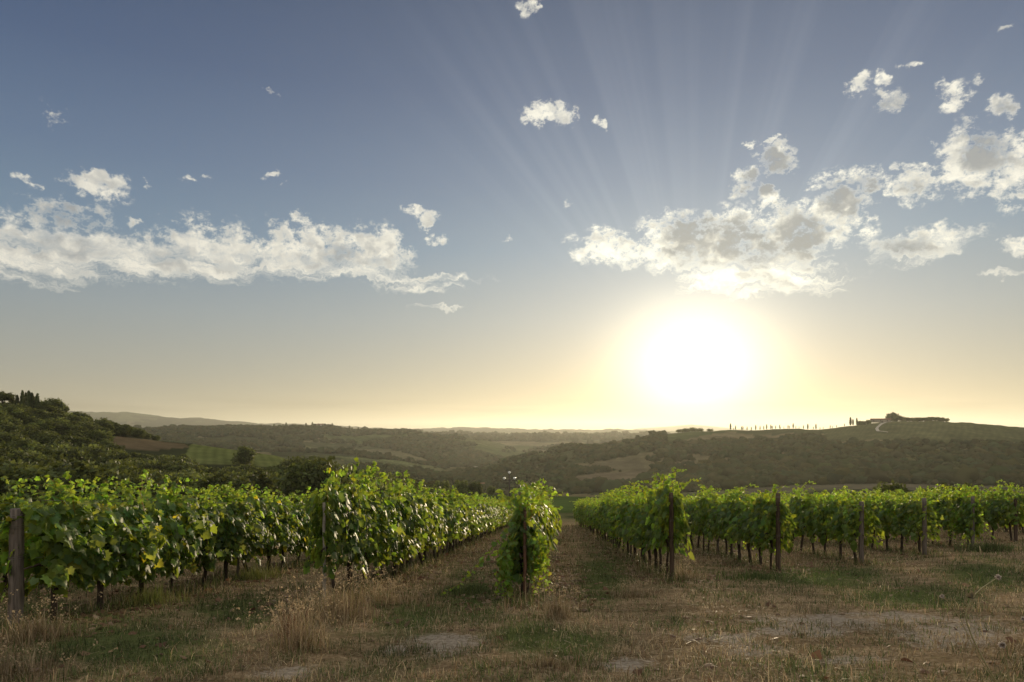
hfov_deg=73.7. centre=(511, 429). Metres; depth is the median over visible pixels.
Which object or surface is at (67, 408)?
umbrella pine
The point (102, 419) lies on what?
broadleaf tree
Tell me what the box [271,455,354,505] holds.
broadleaf tree
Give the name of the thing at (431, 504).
grapevine
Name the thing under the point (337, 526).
grapevine
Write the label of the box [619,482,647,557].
grapevine
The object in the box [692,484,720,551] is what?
grapevine
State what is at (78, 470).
broadleaf tree
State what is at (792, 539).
grapevine
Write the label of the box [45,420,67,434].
broadleaf tree
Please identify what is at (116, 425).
broadleaf tree
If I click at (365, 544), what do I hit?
grapevine
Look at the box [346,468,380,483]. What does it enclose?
broadleaf tree
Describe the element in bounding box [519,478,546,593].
grapevine
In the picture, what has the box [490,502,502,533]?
grapevine
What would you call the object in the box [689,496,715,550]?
grapevine
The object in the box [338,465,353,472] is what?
broadleaf tree
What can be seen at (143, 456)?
broadleaf tree
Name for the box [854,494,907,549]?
grapevine
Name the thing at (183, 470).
broadleaf tree
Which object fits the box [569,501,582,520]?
grapevine
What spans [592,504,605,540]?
grapevine
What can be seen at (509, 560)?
grapevine
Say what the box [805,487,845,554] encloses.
grapevine
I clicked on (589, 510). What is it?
grapevine
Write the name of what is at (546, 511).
grapevine
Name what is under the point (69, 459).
broadleaf tree
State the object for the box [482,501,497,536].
grapevine
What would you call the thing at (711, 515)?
grapevine
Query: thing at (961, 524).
grapevine
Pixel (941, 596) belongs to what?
weed stalk
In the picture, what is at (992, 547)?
green grass clump
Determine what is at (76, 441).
broadleaf tree
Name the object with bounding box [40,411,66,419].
broadleaf tree
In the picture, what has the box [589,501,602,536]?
grapevine
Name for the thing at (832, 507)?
grapevine
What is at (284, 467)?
broadleaf tree
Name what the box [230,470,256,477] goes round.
broadleaf tree
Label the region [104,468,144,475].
broadleaf tree
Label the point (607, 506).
grapevine
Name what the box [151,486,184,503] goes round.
grapevine
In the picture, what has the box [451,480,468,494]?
shrub
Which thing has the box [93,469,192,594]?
grapevine
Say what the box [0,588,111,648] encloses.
dry grass clump
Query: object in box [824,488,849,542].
grapevine
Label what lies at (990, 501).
grapevine
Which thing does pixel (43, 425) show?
broadleaf tree
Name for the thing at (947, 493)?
grapevine
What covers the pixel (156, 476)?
broadleaf tree
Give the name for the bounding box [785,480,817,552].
grapevine
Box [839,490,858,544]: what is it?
grapevine
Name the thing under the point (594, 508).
grapevine
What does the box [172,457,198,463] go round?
broadleaf tree
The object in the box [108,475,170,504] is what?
broadleaf tree
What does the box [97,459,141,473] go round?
broadleaf tree
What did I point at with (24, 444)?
broadleaf tree
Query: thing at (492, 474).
woodland
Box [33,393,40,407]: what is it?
cypress tree
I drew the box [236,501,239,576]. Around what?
row stake
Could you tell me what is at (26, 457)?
broadleaf tree
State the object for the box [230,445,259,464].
broadleaf tree
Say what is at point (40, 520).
grapevine
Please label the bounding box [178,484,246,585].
grapevine
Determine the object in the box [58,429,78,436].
broadleaf tree
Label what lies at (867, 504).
grapevine
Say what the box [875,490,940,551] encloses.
grapevine
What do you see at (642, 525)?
grapevine
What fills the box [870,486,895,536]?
grapevine
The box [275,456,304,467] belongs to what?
broadleaf tree
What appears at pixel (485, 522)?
grapevine
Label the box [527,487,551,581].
grapevine
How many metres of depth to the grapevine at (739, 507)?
18.76 m
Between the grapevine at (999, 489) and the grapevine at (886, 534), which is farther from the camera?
the grapevine at (999, 489)
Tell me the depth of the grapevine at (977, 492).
28.09 m
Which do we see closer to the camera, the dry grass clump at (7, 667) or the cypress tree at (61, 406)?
the dry grass clump at (7, 667)
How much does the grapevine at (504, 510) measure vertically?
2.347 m
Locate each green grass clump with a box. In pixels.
[110,574,198,607]
[228,550,281,580]
[432,573,505,596]
[715,567,796,580]
[953,536,1023,552]
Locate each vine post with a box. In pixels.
[7,508,25,625]
[669,492,673,579]
[775,493,780,570]
[858,501,863,563]
[922,498,926,554]
[970,496,974,546]
[1013,497,1017,541]
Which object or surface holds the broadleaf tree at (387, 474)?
on the ground at (628, 465)
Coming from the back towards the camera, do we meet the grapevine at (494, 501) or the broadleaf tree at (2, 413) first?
the broadleaf tree at (2, 413)
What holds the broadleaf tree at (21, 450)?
on the ground at (628, 465)
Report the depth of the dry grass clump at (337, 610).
9.17 m
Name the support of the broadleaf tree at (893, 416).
on the ground at (628, 465)
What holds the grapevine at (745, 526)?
on the ground at (628, 465)
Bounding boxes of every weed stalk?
[939,594,994,680]
[965,574,1001,681]
[997,641,1009,681]
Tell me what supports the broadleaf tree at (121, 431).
on the ground at (628, 465)
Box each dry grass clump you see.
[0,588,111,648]
[0,618,117,681]
[229,546,349,654]
[268,553,413,624]
[344,563,447,609]
[501,641,604,676]
[525,572,606,622]
[604,575,663,601]
[651,553,721,581]
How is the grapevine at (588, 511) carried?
on the ground at (628, 465)
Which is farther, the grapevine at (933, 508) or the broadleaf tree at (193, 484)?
the broadleaf tree at (193, 484)
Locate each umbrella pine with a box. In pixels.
[0,391,15,402]
[39,397,63,406]
[55,403,69,411]
[71,411,87,416]
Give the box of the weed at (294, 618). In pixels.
[246,586,331,643]
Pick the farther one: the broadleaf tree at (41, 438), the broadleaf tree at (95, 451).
the broadleaf tree at (41, 438)
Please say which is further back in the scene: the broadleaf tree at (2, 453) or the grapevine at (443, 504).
the broadleaf tree at (2, 453)
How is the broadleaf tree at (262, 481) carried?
on the ground at (628, 465)
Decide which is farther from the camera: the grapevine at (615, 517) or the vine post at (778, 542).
the grapevine at (615, 517)
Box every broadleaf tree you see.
[0,409,9,419]
[0,418,15,425]
[0,422,28,435]
[0,429,24,443]
[0,448,35,457]
[0,451,68,467]
[0,457,10,466]
[0,458,64,501]
[0,458,115,504]
[4,407,28,421]
[4,438,44,450]
[4,447,44,455]
[15,434,37,444]
[17,447,45,452]
[21,416,42,423]
[27,408,47,418]
[28,418,54,430]
[28,430,57,435]
[29,431,58,446]
[36,403,66,413]
[36,443,93,461]
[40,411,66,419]
[41,440,72,449]
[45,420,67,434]
[45,434,100,446]
[47,416,72,426]
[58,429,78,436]
[60,412,74,417]
[61,457,91,465]
[66,415,86,422]
[68,443,121,458]
[74,421,94,431]
[83,429,113,443]
[88,466,145,493]
[91,452,134,464]
[94,417,110,423]
[96,438,116,445]
[97,420,114,431]
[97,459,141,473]
[103,443,124,450]
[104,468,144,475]
[106,459,144,470]
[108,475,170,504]
[109,461,137,468]
[113,423,120,432]
[114,427,130,436]
[115,458,141,464]
[121,424,132,435]
[129,452,140,458]
[130,428,147,437]
[135,459,167,472]
[135,471,156,479]
[136,454,153,458]
[142,469,173,479]
[148,468,179,474]
[151,435,160,440]
[155,458,177,464]
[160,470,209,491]
[162,458,203,472]
[166,472,219,497]
[168,467,194,473]
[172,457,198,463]
[191,473,257,501]
[204,467,228,474]
[213,471,232,478]
[222,471,280,501]
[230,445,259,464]
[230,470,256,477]
[240,463,267,472]
[262,470,289,490]
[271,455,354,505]
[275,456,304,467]
[277,462,302,472]
[295,455,316,460]
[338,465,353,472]
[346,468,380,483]
[370,482,397,495]
[375,470,394,477]
[395,474,410,480]
[409,482,427,492]
[420,486,451,498]
[885,412,899,420]
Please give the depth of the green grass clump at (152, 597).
10.64 m
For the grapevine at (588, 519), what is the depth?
36.40 m
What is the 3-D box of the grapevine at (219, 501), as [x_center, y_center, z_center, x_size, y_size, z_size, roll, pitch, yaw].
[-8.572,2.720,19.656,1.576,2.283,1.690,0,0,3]
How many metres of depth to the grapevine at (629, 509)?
19.83 m
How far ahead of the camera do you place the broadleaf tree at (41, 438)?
209.09 m
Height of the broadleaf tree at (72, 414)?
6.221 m
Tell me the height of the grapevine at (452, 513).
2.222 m
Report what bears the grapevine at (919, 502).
on the ground at (628, 465)
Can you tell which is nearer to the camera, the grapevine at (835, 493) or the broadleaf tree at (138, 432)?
the grapevine at (835, 493)
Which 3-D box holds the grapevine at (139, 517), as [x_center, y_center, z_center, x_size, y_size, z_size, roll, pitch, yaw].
[-6.109,1.732,10.091,1.604,2.071,1.453,0,0,3]
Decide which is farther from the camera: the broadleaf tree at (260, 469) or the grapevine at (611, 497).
the broadleaf tree at (260, 469)
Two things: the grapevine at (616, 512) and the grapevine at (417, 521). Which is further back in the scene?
the grapevine at (616, 512)
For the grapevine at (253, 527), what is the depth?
13.97 m
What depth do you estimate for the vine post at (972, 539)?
23.59 m
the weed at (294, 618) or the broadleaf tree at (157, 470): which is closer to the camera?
the weed at (294, 618)
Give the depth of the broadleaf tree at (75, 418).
261.22 m
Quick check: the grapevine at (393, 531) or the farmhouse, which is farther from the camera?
the farmhouse
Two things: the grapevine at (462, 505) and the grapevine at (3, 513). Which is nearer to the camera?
the grapevine at (3, 513)
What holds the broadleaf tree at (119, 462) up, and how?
on the ground at (628, 465)
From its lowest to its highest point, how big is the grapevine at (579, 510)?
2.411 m
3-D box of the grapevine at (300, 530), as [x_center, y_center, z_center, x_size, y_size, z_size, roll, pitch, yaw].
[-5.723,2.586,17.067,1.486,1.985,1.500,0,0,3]
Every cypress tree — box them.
[15,395,19,404]
[19,390,25,404]
[25,390,30,405]
[30,392,34,407]
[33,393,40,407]
[59,401,64,412]
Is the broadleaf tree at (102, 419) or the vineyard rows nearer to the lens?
the vineyard rows
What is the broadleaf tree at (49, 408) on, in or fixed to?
on the ground at (628, 465)
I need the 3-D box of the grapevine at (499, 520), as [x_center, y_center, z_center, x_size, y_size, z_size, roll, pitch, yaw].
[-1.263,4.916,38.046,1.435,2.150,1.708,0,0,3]
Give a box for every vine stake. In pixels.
[322,502,325,599]
[523,507,526,598]
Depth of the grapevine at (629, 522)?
18.53 m
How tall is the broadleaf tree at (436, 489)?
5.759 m
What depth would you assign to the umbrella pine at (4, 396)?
263.52 m
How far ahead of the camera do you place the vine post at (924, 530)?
21.16 m
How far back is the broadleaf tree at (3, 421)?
216.47 m
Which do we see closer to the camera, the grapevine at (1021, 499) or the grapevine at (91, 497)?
the grapevine at (91, 497)
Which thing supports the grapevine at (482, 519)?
on the ground at (628, 465)
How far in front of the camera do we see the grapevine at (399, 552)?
14.02 m
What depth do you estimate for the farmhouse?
843.45 m
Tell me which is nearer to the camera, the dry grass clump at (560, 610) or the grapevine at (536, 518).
the dry grass clump at (560, 610)
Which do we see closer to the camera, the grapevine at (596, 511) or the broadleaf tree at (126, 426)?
the grapevine at (596, 511)
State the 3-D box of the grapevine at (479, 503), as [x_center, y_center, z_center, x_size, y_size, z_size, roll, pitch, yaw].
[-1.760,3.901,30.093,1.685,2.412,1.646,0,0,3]
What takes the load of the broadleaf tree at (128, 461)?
on the ground at (628, 465)
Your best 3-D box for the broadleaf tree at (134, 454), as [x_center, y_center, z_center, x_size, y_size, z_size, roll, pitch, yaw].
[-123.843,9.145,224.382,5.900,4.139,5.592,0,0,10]
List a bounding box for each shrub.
[433,480,449,489]
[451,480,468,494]
[468,481,483,495]
[487,485,495,494]
[866,479,909,497]
[921,482,956,493]
[951,482,980,494]
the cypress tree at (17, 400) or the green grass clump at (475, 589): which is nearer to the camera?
the green grass clump at (475, 589)
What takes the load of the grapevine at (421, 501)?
on the ground at (628, 465)
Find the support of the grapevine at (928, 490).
on the ground at (628, 465)
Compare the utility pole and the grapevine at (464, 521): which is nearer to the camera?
the grapevine at (464, 521)
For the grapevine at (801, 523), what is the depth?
22.02 m
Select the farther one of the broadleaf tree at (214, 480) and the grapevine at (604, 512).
the broadleaf tree at (214, 480)
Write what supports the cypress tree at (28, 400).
on the ground at (628, 465)
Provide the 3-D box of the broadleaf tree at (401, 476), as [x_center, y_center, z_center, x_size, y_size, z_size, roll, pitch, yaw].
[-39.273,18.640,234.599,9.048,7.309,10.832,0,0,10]
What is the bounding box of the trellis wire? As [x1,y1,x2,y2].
[36,500,291,557]
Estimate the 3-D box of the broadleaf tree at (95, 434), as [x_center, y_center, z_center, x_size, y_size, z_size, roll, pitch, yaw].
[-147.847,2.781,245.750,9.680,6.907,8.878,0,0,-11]
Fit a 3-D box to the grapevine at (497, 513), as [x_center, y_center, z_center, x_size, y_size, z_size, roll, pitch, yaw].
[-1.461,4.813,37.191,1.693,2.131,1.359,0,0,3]
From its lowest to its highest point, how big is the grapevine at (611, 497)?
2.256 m
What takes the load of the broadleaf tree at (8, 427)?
on the ground at (628, 465)
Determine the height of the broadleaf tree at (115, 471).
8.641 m
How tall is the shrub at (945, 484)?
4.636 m
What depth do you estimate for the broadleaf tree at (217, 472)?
145.91 m
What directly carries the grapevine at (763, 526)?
on the ground at (628, 465)
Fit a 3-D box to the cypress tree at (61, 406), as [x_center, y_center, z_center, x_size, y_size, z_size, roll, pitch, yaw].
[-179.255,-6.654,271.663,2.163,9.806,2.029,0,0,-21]
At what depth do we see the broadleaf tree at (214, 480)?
104.38 m
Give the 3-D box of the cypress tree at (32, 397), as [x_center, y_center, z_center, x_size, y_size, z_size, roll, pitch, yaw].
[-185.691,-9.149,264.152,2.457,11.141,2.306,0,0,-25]
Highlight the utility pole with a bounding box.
[503,471,515,502]
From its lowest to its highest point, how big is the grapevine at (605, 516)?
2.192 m
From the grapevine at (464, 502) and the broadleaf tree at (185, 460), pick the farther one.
the broadleaf tree at (185, 460)
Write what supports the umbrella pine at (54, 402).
on the ground at (628, 465)
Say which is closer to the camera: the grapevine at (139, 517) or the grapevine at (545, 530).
the grapevine at (139, 517)
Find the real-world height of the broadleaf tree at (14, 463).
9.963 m
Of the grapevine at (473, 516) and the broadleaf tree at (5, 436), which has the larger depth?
the broadleaf tree at (5, 436)
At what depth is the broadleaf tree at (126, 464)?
130.91 m
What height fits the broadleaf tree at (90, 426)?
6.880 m
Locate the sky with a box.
[0,0,1023,429]
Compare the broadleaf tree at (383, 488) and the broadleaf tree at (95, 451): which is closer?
the broadleaf tree at (383, 488)
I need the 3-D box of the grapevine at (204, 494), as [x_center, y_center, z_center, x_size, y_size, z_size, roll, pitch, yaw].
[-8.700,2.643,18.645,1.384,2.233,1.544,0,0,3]
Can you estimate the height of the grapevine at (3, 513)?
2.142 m
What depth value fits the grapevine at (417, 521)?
14.94 m
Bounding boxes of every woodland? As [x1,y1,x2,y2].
[133,425,751,443]
[137,423,559,467]
[356,443,577,494]
[543,430,1023,493]
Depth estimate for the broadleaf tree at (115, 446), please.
226.16 m
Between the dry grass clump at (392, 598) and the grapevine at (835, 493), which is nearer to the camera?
the dry grass clump at (392, 598)
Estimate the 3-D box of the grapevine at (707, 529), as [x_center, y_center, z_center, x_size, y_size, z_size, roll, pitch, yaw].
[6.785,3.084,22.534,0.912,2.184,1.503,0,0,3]
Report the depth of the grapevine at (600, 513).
29.67 m
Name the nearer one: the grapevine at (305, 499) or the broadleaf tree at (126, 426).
the grapevine at (305, 499)
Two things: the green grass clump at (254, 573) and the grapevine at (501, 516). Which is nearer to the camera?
the green grass clump at (254, 573)
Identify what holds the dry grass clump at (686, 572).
on the ground at (628, 465)
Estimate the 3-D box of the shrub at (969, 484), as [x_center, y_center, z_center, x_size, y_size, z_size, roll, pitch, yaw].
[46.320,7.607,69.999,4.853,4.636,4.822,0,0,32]
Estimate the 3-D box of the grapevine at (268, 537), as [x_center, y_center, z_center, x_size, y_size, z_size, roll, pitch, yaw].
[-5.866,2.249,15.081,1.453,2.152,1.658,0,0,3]
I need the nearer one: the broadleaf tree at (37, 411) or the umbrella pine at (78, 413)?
the broadleaf tree at (37, 411)
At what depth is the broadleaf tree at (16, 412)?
236.65 m
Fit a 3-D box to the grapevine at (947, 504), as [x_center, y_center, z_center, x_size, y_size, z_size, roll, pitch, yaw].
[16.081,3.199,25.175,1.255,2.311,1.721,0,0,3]
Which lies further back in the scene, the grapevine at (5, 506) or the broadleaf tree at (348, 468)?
the broadleaf tree at (348, 468)
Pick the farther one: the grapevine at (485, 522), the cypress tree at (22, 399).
the cypress tree at (22, 399)
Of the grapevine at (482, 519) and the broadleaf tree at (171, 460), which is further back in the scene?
the broadleaf tree at (171, 460)
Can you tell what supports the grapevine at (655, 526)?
on the ground at (628, 465)
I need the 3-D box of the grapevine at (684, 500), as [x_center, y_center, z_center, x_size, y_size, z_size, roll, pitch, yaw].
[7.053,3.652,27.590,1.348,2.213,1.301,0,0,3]
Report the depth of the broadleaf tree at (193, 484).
105.43 m
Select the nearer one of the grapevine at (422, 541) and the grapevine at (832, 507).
the grapevine at (422, 541)
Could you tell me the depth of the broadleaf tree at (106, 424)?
272.31 m
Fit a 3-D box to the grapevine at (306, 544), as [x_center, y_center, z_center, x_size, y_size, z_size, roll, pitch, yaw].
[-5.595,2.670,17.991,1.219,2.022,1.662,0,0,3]
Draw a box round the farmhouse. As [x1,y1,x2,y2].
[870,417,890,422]
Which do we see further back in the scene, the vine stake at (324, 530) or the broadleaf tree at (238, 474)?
the broadleaf tree at (238, 474)
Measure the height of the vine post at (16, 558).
1.657 m
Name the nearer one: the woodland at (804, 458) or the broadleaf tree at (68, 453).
the broadleaf tree at (68, 453)
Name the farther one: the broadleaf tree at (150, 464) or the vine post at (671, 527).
the broadleaf tree at (150, 464)
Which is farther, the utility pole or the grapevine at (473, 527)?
the utility pole
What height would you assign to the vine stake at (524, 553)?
1.651 m
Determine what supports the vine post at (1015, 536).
on the ground at (628, 465)
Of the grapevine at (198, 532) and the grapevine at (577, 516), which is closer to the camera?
the grapevine at (198, 532)
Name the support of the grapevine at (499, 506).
on the ground at (628, 465)
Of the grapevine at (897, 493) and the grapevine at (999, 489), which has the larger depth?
the grapevine at (897, 493)
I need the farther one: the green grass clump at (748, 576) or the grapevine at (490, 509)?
the grapevine at (490, 509)
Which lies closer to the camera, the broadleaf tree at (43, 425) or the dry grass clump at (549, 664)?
the dry grass clump at (549, 664)
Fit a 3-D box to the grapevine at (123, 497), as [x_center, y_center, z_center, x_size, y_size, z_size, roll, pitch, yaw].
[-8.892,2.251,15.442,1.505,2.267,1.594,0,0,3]
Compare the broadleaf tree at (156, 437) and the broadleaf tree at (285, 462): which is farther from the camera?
the broadleaf tree at (156, 437)
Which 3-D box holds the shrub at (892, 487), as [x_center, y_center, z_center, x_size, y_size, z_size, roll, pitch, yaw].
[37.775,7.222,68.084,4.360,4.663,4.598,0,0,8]
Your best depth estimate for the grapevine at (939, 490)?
30.93 m
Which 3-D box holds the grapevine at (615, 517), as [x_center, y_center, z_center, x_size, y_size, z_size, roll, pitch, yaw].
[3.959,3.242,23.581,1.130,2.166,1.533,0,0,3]
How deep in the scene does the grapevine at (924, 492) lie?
32.12 m
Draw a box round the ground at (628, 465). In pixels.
[0,411,1023,681]
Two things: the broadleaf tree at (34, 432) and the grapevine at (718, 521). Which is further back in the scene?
the broadleaf tree at (34, 432)
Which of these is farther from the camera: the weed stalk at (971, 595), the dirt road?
the dirt road
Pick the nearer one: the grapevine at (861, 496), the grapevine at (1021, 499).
the grapevine at (861, 496)
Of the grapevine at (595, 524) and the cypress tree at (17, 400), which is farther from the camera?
the cypress tree at (17, 400)
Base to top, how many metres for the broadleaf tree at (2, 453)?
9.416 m
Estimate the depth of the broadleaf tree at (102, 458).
182.62 m
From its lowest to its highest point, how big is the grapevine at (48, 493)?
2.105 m
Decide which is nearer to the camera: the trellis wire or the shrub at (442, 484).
the trellis wire
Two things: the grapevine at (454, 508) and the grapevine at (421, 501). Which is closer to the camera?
the grapevine at (421, 501)
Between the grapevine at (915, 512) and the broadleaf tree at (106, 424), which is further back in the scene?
the broadleaf tree at (106, 424)
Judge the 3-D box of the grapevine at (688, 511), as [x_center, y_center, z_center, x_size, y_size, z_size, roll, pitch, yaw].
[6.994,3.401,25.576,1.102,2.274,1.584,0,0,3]
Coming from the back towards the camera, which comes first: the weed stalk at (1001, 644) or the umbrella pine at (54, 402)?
the umbrella pine at (54, 402)
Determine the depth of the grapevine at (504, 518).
42.98 m
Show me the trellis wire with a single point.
(84, 525)
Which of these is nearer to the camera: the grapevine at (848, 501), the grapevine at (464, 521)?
the grapevine at (464, 521)
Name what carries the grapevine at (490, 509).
on the ground at (628, 465)
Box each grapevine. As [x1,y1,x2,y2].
[0,471,121,620]
[0,476,53,591]
[0,511,27,565]
[24,484,82,558]
[31,478,167,609]
[74,476,121,506]
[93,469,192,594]
[109,478,144,524]
[142,475,223,594]
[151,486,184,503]
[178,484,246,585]
[186,486,220,504]
[198,481,265,581]
[203,484,234,502]
[220,484,276,571]
[248,490,299,570]
[258,494,313,567]
[278,492,319,564]
[294,486,333,560]
[303,457,371,597]
[311,477,389,595]
[321,461,409,586]
[362,487,417,576]
[371,470,434,573]
[393,478,432,571]
[395,479,440,567]
[406,481,445,564]
[421,488,463,556]
[423,494,447,561]
[426,490,451,557]
[438,488,474,550]
[438,497,462,552]
[441,483,568,600]
[445,493,478,545]
[446,498,470,551]
[450,485,470,545]
[461,497,481,542]
[465,499,482,542]
[466,491,489,541]
[466,500,484,542]
[469,494,487,540]
[473,499,495,537]
[474,493,492,539]
[477,494,492,536]
[482,495,495,535]
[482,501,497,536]
[486,502,499,531]
[488,497,502,519]
[488,499,502,535]
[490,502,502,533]
[491,496,502,532]
[491,498,509,530]
[495,507,507,530]
[516,480,553,587]
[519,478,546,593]
[526,482,551,524]
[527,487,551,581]
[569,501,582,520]
[578,499,586,528]
[584,497,600,532]
[585,497,597,533]
[586,505,598,534]
[589,497,602,536]
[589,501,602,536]
[592,495,616,544]
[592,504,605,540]
[594,490,615,537]
[598,489,612,541]
[599,493,625,545]
[599,495,611,543]
[600,486,626,549]
[603,491,646,560]
[605,491,619,542]
[609,494,635,553]
[610,495,624,551]
[611,487,640,554]
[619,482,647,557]
[620,485,672,566]
[620,492,654,558]
[627,488,674,570]
[629,475,687,572]
[642,467,700,574]
[681,494,699,544]
[683,497,702,545]
[685,490,707,547]
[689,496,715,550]
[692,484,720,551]
[701,485,742,553]
[702,489,720,553]
[709,487,748,554]
[718,483,758,559]
[727,488,765,562]
[732,493,775,565]
[748,484,796,569]
[780,497,789,540]
[781,494,809,550]
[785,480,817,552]
[794,492,831,553]
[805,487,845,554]
[818,486,864,559]
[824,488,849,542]
[832,489,884,562]
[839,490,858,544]
[849,492,878,535]
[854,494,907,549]
[855,489,890,547]
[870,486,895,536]
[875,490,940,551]
[889,488,918,501]
[895,489,943,553]
[906,488,935,542]
[912,488,931,500]
[917,492,957,543]
[926,486,937,495]
[929,485,953,534]
[931,486,962,544]
[935,484,995,547]
[936,486,957,506]
[966,484,1001,536]
[975,484,1013,539]
[986,489,1023,540]
[991,479,1018,531]
[1006,484,1023,532]
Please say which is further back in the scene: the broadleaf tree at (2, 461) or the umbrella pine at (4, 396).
the umbrella pine at (4, 396)
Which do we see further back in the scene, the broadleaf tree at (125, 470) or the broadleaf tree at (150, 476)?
the broadleaf tree at (150, 476)
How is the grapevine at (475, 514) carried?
on the ground at (628, 465)
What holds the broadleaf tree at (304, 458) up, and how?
on the ground at (628, 465)
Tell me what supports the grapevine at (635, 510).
on the ground at (628, 465)
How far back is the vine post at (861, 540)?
18.64 m
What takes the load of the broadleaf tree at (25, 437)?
on the ground at (628, 465)
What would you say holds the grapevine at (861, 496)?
on the ground at (628, 465)
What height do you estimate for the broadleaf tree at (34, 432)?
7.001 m
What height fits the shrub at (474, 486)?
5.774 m
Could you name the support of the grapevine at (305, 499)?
on the ground at (628, 465)
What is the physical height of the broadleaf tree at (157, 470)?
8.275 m
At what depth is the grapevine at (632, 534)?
16.73 m
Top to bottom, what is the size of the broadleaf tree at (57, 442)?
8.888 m
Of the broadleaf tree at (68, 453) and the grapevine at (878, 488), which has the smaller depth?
the grapevine at (878, 488)
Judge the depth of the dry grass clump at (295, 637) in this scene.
7.23 m
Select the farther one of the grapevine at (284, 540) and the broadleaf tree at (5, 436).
the broadleaf tree at (5, 436)
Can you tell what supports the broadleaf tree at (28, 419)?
on the ground at (628, 465)
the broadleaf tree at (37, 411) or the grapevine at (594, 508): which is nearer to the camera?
the grapevine at (594, 508)
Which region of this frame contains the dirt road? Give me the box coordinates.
[875,422,885,431]
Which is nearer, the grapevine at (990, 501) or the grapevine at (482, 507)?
the grapevine at (990, 501)
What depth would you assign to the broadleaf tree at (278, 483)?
144.09 m
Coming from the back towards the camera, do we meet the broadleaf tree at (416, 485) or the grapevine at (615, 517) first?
the broadleaf tree at (416, 485)
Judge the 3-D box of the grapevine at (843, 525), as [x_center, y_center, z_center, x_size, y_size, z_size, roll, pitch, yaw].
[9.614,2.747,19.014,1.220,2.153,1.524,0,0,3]
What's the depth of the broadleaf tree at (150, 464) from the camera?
172.01 m
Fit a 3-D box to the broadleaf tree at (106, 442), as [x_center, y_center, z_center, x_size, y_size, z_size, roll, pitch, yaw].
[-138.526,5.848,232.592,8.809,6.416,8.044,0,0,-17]
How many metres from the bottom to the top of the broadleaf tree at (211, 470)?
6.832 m
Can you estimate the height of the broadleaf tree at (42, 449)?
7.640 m
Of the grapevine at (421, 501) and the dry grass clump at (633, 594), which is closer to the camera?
the dry grass clump at (633, 594)
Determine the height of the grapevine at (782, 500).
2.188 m
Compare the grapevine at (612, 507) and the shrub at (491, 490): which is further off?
the shrub at (491, 490)
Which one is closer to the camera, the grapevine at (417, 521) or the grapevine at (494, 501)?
the grapevine at (417, 521)
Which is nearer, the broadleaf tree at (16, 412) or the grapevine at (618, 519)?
the grapevine at (618, 519)
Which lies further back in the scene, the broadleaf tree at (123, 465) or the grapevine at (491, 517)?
the broadleaf tree at (123, 465)
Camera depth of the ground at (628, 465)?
9.99 m
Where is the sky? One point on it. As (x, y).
(391, 214)
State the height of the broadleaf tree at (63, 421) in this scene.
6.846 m
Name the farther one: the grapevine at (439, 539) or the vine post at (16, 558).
the grapevine at (439, 539)
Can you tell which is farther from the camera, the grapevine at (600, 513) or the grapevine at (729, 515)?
the grapevine at (600, 513)
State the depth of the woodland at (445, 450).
1424.70 m
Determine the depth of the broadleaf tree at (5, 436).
190.60 m
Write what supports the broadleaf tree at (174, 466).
on the ground at (628, 465)
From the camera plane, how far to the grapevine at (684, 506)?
26.54 m
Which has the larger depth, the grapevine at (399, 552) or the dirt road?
the dirt road
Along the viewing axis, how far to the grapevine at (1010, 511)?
26.15 m
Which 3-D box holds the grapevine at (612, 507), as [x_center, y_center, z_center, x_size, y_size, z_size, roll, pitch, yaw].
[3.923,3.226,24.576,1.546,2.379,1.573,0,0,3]
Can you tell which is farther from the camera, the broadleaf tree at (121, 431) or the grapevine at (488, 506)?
the broadleaf tree at (121, 431)

